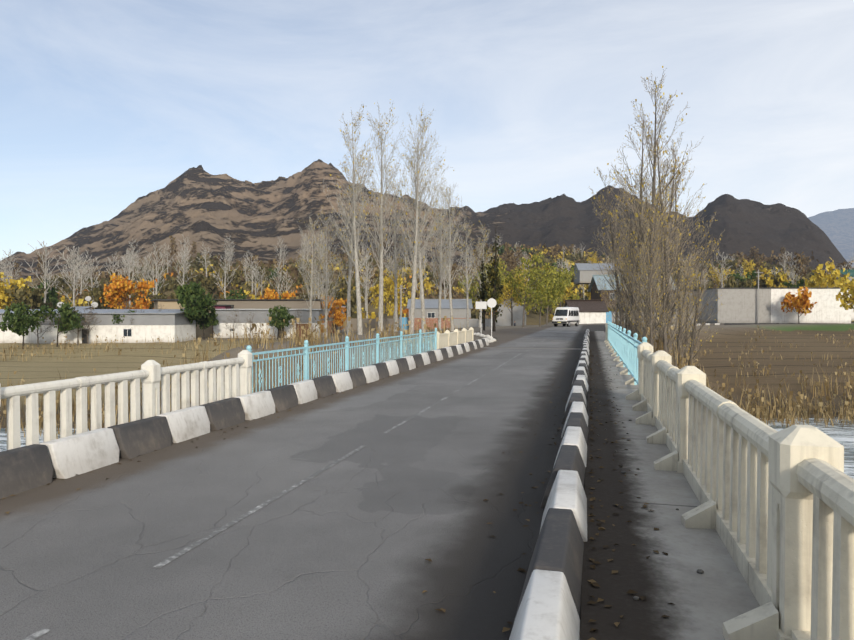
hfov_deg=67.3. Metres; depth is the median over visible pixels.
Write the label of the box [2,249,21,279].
hill poplar
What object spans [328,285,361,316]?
village tree
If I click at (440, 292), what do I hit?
poplar
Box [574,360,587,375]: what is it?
barrier
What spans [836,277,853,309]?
yellow tree
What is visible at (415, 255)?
poplar
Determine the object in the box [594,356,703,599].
pavement pebbles
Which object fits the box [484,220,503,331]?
dark poplar
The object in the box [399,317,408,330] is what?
blue gate
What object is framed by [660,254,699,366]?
poplar
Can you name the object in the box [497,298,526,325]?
grey house gable
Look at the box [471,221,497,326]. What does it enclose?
poplar
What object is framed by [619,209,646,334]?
poplar
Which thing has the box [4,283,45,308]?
village tree
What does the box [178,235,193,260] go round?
hill poplar
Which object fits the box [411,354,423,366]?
barrier
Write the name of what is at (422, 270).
hill poplar
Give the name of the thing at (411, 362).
barrier
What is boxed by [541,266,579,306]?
tree
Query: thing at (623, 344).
blue steel railing
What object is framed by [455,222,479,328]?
poplar
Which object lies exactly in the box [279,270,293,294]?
hill poplar
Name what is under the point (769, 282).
village tree
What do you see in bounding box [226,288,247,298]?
village tree
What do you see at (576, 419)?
curb block
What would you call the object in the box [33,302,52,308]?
village tree
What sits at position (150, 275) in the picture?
village tree
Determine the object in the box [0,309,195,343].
long white shed
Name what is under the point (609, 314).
blue gate
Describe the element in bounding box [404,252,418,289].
hill poplar
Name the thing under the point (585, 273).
house
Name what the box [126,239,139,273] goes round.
hill poplar
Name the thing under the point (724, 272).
village tree
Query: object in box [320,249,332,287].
hill poplar
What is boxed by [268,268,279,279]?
village tree
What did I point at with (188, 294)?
tree
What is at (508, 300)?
roadside tree
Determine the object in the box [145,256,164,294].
hill poplar
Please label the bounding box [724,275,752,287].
village tree
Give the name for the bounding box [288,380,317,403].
curb block
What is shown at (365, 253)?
hill poplar
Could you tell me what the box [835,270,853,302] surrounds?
village tree
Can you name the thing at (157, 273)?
hill poplar
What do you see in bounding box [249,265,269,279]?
village tree
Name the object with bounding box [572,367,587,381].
barrier
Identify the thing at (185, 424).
curb block
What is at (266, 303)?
roof
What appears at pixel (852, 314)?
white cottage
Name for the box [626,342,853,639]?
concrete railing
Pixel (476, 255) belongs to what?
hill poplar
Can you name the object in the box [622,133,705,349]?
poplar
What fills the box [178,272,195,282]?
village tree
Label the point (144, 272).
hill poplar
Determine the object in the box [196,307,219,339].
yard tree
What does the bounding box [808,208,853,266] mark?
mountains
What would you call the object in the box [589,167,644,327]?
poplar
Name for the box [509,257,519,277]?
hill poplar
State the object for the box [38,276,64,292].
village tree
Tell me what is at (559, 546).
barrier
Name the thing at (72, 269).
hill poplar
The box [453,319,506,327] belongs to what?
yard wall
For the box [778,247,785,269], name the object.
hill poplar
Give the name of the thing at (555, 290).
roadside tree
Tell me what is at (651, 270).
poplar
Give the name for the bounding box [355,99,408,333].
poplar
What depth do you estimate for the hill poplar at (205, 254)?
221.10 m
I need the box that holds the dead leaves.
[2,351,672,639]
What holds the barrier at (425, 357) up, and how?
on the road
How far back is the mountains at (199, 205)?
576.89 m
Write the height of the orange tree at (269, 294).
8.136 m
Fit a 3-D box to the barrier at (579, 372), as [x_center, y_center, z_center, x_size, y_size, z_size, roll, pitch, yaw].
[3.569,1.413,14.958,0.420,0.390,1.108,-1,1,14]
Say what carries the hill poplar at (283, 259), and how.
on the mountains at (199, 205)
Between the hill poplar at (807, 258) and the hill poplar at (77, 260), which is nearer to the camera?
the hill poplar at (77, 260)
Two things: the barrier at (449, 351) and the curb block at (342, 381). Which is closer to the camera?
the curb block at (342, 381)
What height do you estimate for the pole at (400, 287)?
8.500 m
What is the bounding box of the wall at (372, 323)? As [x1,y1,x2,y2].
[344,319,398,330]
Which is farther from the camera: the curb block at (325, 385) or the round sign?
the round sign
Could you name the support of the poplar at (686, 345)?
on the ground
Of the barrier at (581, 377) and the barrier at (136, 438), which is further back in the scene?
the barrier at (581, 377)
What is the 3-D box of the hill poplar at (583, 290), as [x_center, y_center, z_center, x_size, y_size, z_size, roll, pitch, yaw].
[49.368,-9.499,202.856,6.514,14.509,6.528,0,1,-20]
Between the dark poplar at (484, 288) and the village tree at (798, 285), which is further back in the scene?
the village tree at (798, 285)
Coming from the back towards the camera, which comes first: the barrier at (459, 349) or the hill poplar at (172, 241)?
the hill poplar at (172, 241)
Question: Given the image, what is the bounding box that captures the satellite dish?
[85,296,90,305]
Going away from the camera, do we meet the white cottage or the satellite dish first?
the satellite dish
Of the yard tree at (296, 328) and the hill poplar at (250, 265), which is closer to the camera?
the yard tree at (296, 328)
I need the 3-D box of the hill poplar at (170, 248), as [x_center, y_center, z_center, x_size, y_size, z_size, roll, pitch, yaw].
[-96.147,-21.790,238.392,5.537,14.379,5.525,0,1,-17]
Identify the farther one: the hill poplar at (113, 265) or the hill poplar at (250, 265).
the hill poplar at (113, 265)
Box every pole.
[397,285,405,330]
[754,270,762,322]
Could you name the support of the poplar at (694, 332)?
on the ground
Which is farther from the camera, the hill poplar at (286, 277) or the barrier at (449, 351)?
the hill poplar at (286, 277)
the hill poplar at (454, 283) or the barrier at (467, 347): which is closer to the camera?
the barrier at (467, 347)
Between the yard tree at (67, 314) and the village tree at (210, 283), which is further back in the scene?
the village tree at (210, 283)
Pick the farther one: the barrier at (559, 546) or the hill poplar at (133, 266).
the hill poplar at (133, 266)
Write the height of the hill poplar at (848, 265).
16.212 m
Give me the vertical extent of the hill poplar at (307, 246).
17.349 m
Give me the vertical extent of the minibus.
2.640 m
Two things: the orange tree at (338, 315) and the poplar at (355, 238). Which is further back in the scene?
the orange tree at (338, 315)
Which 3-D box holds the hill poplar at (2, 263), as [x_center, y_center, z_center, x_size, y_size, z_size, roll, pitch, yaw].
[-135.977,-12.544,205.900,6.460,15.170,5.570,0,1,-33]
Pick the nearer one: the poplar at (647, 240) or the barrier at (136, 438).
the barrier at (136, 438)
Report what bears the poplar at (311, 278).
on the ground
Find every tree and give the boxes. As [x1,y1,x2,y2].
[0,272,31,308]
[0,302,47,348]
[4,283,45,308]
[29,280,58,307]
[30,307,53,346]
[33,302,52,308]
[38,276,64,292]
[41,301,84,346]
[49,273,71,290]
[59,302,93,344]
[75,304,100,343]
[82,292,117,308]
[88,287,131,308]
[99,273,156,308]
[111,310,134,323]
[131,289,167,308]
[140,264,166,279]
[147,278,161,291]
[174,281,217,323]
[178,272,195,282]
[193,272,221,294]
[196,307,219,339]
[216,267,243,288]
[222,310,240,337]
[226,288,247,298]
[240,312,257,335]
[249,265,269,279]
[260,287,296,298]
[267,305,295,338]
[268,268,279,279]
[290,310,302,336]
[296,260,310,271]
[298,270,310,281]
[299,290,315,298]
[321,296,346,333]
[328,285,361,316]
[367,270,407,330]
[457,258,508,315]
[496,274,529,325]
[499,252,557,326]
[519,269,566,326]
[535,270,574,324]
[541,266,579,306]
[551,282,576,306]
[584,284,590,299]
[586,253,596,261]
[671,274,695,292]
[693,281,713,289]
[709,266,730,287]
[723,259,737,268]
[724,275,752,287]
[728,270,759,287]
[742,258,755,274]
[743,269,759,285]
[754,273,785,287]
[757,266,791,287]
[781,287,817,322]
[782,279,804,287]
[805,257,852,296]
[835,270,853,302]
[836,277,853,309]
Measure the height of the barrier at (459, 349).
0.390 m
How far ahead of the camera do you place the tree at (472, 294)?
118.94 m
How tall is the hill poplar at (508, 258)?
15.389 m
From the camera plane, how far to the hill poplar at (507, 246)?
351.73 m
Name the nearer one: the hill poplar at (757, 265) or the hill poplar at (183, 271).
the hill poplar at (183, 271)
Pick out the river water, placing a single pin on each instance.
(841, 435)
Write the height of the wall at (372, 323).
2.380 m
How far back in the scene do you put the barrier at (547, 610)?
3.06 m
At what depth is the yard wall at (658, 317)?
119.49 m
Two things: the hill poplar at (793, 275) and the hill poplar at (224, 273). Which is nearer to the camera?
the hill poplar at (224, 273)
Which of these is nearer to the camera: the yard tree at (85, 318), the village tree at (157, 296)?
the yard tree at (85, 318)
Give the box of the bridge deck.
[482,347,580,349]
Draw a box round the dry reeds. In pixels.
[0,316,853,438]
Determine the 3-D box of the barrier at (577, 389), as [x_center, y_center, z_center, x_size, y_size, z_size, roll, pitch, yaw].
[2.734,1.447,11.674,0.420,0.390,1.108,1,1,13]
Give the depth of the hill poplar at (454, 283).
151.24 m
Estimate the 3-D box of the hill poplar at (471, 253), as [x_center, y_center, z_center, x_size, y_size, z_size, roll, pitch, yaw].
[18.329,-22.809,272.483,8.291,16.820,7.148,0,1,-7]
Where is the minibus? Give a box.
[552,307,579,326]
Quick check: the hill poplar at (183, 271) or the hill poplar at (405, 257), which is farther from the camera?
the hill poplar at (405, 257)
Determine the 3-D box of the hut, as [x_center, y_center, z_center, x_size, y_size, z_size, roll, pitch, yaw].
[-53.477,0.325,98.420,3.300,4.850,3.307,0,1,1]
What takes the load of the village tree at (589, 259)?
on the mountains at (199, 205)
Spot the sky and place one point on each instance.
(104, 104)
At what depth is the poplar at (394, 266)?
65.81 m
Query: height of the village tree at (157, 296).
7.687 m
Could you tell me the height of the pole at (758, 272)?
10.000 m
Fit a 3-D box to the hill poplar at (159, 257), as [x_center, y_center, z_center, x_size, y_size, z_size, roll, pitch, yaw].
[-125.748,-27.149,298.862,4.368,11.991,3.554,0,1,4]
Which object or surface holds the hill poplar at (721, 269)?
on the ground
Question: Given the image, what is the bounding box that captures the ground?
[0,310,853,427]
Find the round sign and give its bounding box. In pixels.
[487,298,495,335]
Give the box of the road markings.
[23,331,558,639]
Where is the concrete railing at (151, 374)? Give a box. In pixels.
[0,350,251,449]
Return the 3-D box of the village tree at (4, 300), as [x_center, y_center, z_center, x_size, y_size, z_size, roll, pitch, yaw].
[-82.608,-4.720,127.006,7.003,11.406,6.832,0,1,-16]
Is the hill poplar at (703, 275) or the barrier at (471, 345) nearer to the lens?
the barrier at (471, 345)
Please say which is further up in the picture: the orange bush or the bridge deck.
the orange bush
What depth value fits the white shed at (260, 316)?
93.70 m
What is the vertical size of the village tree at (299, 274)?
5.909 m
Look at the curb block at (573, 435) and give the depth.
7.16 m
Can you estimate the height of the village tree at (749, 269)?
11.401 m
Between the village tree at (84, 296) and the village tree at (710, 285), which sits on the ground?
the village tree at (710, 285)
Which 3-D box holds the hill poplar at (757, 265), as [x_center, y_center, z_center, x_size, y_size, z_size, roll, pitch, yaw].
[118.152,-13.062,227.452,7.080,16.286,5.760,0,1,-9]
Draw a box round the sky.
[0,0,853,259]
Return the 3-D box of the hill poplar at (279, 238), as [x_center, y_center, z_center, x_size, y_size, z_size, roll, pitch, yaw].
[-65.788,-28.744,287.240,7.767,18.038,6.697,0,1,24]
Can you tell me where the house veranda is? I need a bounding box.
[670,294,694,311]
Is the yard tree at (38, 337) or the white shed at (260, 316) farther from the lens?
the white shed at (260, 316)
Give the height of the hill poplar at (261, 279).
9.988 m
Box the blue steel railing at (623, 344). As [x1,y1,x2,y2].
[246,321,646,392]
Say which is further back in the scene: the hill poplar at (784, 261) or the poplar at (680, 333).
the hill poplar at (784, 261)
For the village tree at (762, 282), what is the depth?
169.86 m
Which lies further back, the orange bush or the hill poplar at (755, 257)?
the hill poplar at (755, 257)
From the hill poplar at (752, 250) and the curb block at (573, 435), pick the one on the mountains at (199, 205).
the hill poplar at (752, 250)
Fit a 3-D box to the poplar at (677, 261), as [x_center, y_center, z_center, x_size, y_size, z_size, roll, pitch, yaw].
[16.985,-3.689,42.529,4.168,14.277,4.884,0,1,-14]
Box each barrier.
[0,444,53,498]
[40,428,119,478]
[107,416,171,458]
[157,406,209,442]
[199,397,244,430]
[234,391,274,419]
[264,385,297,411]
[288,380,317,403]
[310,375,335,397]
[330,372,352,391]
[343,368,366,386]
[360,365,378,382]
[369,362,388,378]
[385,360,398,375]
[394,358,408,372]
[402,356,415,369]
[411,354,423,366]
[419,352,429,364]
[427,351,436,362]
[432,349,442,360]
[440,348,448,358]
[444,347,452,357]
[449,346,458,355]
[454,345,462,353]
[457,344,465,352]
[461,343,469,351]
[466,342,474,350]
[509,569,579,639]
[513,508,583,624]
[539,470,586,541]
[540,445,584,507]
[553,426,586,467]
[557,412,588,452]
[561,393,586,423]
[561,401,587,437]
[565,386,586,410]
[566,380,587,403]
[571,370,587,387]
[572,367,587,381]
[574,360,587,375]
[576,375,587,391]
[578,363,588,375]
[580,355,588,364]
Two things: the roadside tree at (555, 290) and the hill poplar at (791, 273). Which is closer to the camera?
the roadside tree at (555, 290)
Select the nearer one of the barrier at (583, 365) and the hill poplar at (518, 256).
the barrier at (583, 365)
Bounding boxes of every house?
[150,299,212,337]
[407,299,472,329]
[564,300,608,323]
[574,263,620,283]
[588,275,676,307]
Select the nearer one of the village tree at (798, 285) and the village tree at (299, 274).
the village tree at (798, 285)
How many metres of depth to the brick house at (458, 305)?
113.96 m
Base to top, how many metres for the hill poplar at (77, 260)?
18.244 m
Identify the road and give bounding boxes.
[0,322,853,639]
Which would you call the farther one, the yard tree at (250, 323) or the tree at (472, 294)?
the tree at (472, 294)
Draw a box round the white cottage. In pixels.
[851,305,853,320]
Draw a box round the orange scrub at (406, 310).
[10,273,492,324]
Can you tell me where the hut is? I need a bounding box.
[70,306,91,308]
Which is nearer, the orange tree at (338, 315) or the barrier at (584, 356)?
the barrier at (584, 356)
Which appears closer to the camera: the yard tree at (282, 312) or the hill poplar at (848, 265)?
the yard tree at (282, 312)
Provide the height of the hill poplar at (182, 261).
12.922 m
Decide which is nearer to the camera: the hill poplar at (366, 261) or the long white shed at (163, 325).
the long white shed at (163, 325)
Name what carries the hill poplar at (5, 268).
on the mountains at (199, 205)
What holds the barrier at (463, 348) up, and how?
on the road
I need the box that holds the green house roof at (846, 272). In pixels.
[827,270,853,286]
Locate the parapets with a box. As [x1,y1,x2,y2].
[434,323,607,348]
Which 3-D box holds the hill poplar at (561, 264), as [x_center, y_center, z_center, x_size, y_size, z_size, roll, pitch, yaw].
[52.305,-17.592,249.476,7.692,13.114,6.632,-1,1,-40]
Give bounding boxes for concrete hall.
[691,287,850,322]
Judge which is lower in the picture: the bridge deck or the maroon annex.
the bridge deck
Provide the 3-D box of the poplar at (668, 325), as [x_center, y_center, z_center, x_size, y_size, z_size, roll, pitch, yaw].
[13.734,-4.236,37.533,4.940,14.467,4.396,1,1,42]
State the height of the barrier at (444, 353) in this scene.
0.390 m
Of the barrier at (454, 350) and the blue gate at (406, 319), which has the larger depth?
the blue gate at (406, 319)
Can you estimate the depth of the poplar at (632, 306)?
36.10 m
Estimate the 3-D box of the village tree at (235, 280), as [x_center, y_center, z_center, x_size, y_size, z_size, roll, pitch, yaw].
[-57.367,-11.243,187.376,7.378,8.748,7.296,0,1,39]
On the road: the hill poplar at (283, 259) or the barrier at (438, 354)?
the barrier at (438, 354)
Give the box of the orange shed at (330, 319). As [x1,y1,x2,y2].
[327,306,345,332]
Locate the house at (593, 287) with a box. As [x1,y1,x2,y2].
[588,275,676,307]
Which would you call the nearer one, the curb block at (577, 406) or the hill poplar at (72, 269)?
the curb block at (577, 406)
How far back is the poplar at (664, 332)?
33.60 m
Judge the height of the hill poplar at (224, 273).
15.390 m
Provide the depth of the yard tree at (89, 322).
80.30 m
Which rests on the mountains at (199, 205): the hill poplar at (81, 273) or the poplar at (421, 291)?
the hill poplar at (81, 273)
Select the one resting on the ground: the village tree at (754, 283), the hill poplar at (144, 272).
the village tree at (754, 283)
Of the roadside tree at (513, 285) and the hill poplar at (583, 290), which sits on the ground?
the roadside tree at (513, 285)
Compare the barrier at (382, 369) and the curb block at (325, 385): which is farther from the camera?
the barrier at (382, 369)
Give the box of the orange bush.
[320,315,324,330]
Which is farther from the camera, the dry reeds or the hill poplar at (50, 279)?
the hill poplar at (50, 279)
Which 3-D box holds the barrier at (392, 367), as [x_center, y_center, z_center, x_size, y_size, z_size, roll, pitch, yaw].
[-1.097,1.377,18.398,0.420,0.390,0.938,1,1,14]
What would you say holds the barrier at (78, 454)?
on the road
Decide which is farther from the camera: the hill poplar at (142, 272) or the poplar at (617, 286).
the hill poplar at (142, 272)
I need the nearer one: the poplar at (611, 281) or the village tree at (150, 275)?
the poplar at (611, 281)
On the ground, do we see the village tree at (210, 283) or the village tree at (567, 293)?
the village tree at (567, 293)
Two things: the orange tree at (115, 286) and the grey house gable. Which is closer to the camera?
the orange tree at (115, 286)
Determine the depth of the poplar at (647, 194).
47.08 m
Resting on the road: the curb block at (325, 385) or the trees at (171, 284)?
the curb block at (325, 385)
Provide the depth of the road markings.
5.78 m
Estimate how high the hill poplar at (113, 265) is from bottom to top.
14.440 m
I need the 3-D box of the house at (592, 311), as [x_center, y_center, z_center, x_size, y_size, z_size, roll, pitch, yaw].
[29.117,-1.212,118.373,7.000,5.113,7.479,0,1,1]
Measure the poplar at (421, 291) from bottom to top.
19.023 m
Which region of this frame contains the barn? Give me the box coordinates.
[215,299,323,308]
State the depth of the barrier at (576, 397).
10.23 m
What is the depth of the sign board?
51.67 m
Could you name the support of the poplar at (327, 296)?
on the ground
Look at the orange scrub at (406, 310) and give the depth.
174.64 m
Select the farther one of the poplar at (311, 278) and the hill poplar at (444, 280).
the hill poplar at (444, 280)
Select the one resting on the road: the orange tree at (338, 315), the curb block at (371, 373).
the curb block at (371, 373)
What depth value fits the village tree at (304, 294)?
156.85 m
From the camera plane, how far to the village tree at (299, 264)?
250.12 m
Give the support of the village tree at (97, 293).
on the mountains at (199, 205)
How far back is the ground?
58.18 m
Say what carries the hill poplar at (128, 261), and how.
on the mountains at (199, 205)
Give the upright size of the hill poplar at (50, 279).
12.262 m
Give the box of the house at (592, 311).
[564,300,608,323]
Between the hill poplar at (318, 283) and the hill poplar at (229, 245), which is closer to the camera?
the hill poplar at (318, 283)
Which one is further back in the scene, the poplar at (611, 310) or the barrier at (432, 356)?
the poplar at (611, 310)
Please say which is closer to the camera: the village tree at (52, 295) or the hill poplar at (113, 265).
the village tree at (52, 295)
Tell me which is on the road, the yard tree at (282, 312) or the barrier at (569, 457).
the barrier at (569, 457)
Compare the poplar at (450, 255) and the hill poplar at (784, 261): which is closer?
the poplar at (450, 255)
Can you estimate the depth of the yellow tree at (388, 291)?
102.13 m
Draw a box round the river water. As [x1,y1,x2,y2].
[0,417,853,478]
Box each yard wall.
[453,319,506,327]
[612,312,694,322]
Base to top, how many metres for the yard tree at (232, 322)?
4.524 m
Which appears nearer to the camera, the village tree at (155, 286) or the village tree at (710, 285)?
the village tree at (710, 285)
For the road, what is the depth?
5.40 m
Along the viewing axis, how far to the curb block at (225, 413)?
9.91 m
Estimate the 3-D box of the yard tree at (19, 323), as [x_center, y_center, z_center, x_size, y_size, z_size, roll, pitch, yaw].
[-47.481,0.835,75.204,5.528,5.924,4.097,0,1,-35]
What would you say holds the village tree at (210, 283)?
on the mountains at (199, 205)
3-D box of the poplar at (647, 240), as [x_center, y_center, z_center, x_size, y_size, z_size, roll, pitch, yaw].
[13.473,-5.966,40.133,5.370,15.725,4.778,0,1,-31]
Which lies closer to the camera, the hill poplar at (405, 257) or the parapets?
the parapets
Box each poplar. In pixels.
[0,257,12,284]
[0,258,13,285]
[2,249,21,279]
[12,262,21,281]
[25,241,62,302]
[33,252,47,284]
[41,269,57,293]
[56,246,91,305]
[59,253,77,289]
[66,258,81,286]
[71,246,85,284]
[71,255,90,294]
[75,250,102,301]
[105,251,120,277]
[114,246,140,305]
[122,250,135,277]
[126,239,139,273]
[133,255,154,280]
[135,259,150,281]
[144,242,168,294]
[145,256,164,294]
[153,249,161,266]
[161,245,175,272]
[165,236,177,273]
[173,247,197,286]
[176,250,188,284]
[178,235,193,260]
[190,241,196,265]
[195,243,211,276]
[209,248,239,298]
[222,236,235,270]
[245,252,260,293]
[246,263,260,298]
[256,267,267,293]
[265,262,283,296]
[274,236,285,267]
[279,246,287,267]
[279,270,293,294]
[292,214,330,332]
[298,209,342,336]
[302,233,310,259]
[310,271,332,298]
[313,268,325,297]
[320,103,376,334]
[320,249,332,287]
[330,150,372,335]
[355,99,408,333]
[359,254,375,310]
[360,266,377,318]
[363,245,369,267]
[379,178,413,331]
[380,103,453,333]
[387,137,446,332]
[399,244,407,270]
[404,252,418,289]
[410,250,429,298]
[426,178,463,329]
[430,180,468,330]
[432,266,452,298]
[446,263,461,298]
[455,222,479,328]
[464,247,475,270]
[468,246,486,292]
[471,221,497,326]
[477,252,489,329]
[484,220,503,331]
[500,248,515,277]
[503,243,509,263]
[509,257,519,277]
[513,247,522,269]
[552,247,558,258]
[555,258,567,271]
[572,274,589,299]
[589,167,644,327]
[593,99,687,339]
[596,209,627,325]
[598,173,646,336]
[603,66,703,340]
[606,217,653,337]
[612,121,704,365]
[613,230,643,333]
[614,164,677,348]
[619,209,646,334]
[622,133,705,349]
[624,185,677,342]
[625,239,669,345]
[635,192,693,352]
[640,178,695,339]
[648,156,716,363]
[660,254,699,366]
[662,212,723,365]
[670,246,716,364]
[694,264,710,284]
[711,252,732,287]
[748,246,759,262]
[753,260,768,287]
[754,248,760,263]
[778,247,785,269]
[778,252,791,271]
[778,252,802,283]
[787,266,799,284]
[791,252,809,286]
[804,256,810,273]
[836,261,846,269]
[844,261,852,269]
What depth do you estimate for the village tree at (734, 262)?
335.45 m
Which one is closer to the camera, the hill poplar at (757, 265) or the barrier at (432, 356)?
the barrier at (432, 356)
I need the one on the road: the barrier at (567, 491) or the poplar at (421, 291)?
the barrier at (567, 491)
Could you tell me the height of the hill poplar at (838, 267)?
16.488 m
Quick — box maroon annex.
[212,305,233,308]
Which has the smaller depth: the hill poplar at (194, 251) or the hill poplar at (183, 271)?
the hill poplar at (183, 271)
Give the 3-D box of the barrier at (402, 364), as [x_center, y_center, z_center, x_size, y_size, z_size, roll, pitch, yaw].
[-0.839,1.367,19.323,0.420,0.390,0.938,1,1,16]
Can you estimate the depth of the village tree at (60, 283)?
218.28 m
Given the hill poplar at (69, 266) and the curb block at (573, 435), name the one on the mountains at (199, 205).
the hill poplar at (69, 266)
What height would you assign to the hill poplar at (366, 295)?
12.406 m
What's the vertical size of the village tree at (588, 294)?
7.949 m
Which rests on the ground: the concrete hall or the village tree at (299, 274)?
the concrete hall
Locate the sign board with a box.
[476,302,486,308]
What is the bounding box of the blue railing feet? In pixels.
[604,339,633,384]
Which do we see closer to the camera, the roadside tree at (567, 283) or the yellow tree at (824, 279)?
the roadside tree at (567, 283)
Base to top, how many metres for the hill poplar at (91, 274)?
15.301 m
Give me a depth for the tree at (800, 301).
110.02 m
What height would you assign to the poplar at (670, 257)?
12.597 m
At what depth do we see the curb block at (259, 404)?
10.84 m
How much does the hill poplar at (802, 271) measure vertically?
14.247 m
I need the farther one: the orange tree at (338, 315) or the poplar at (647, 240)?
the orange tree at (338, 315)
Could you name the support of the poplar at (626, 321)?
on the ground
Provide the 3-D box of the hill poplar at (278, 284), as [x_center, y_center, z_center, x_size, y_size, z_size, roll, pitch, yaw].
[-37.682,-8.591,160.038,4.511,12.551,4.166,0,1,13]
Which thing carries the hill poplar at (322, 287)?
on the mountains at (199, 205)
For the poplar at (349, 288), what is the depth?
59.31 m
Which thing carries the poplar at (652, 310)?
on the ground
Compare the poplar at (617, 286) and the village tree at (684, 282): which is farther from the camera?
the village tree at (684, 282)
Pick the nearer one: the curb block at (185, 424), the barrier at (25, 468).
the barrier at (25, 468)
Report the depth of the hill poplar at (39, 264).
245.72 m
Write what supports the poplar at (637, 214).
on the ground
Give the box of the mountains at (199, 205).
[0,159,851,324]
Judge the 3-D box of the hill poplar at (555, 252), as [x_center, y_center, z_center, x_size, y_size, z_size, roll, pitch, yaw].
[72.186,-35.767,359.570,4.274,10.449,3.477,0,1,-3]
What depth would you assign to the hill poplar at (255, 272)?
166.02 m
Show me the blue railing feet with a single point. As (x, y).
(629, 381)
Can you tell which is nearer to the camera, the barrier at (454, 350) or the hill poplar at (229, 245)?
the barrier at (454, 350)
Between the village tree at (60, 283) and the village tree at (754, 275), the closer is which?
the village tree at (754, 275)
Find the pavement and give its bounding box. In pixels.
[580,331,759,639]
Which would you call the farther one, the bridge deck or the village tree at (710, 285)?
the village tree at (710, 285)
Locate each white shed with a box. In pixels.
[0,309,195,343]
[213,309,328,337]
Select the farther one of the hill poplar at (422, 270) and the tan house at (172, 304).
the hill poplar at (422, 270)
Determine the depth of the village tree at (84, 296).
118.96 m
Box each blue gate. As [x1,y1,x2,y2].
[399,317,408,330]
[606,311,611,322]
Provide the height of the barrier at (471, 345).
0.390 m
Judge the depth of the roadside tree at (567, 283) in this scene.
103.19 m
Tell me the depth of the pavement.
4.42 m
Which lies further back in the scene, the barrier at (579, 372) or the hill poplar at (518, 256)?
the hill poplar at (518, 256)
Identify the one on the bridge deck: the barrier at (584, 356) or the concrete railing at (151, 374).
the concrete railing at (151, 374)
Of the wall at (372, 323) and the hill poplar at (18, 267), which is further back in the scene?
the hill poplar at (18, 267)

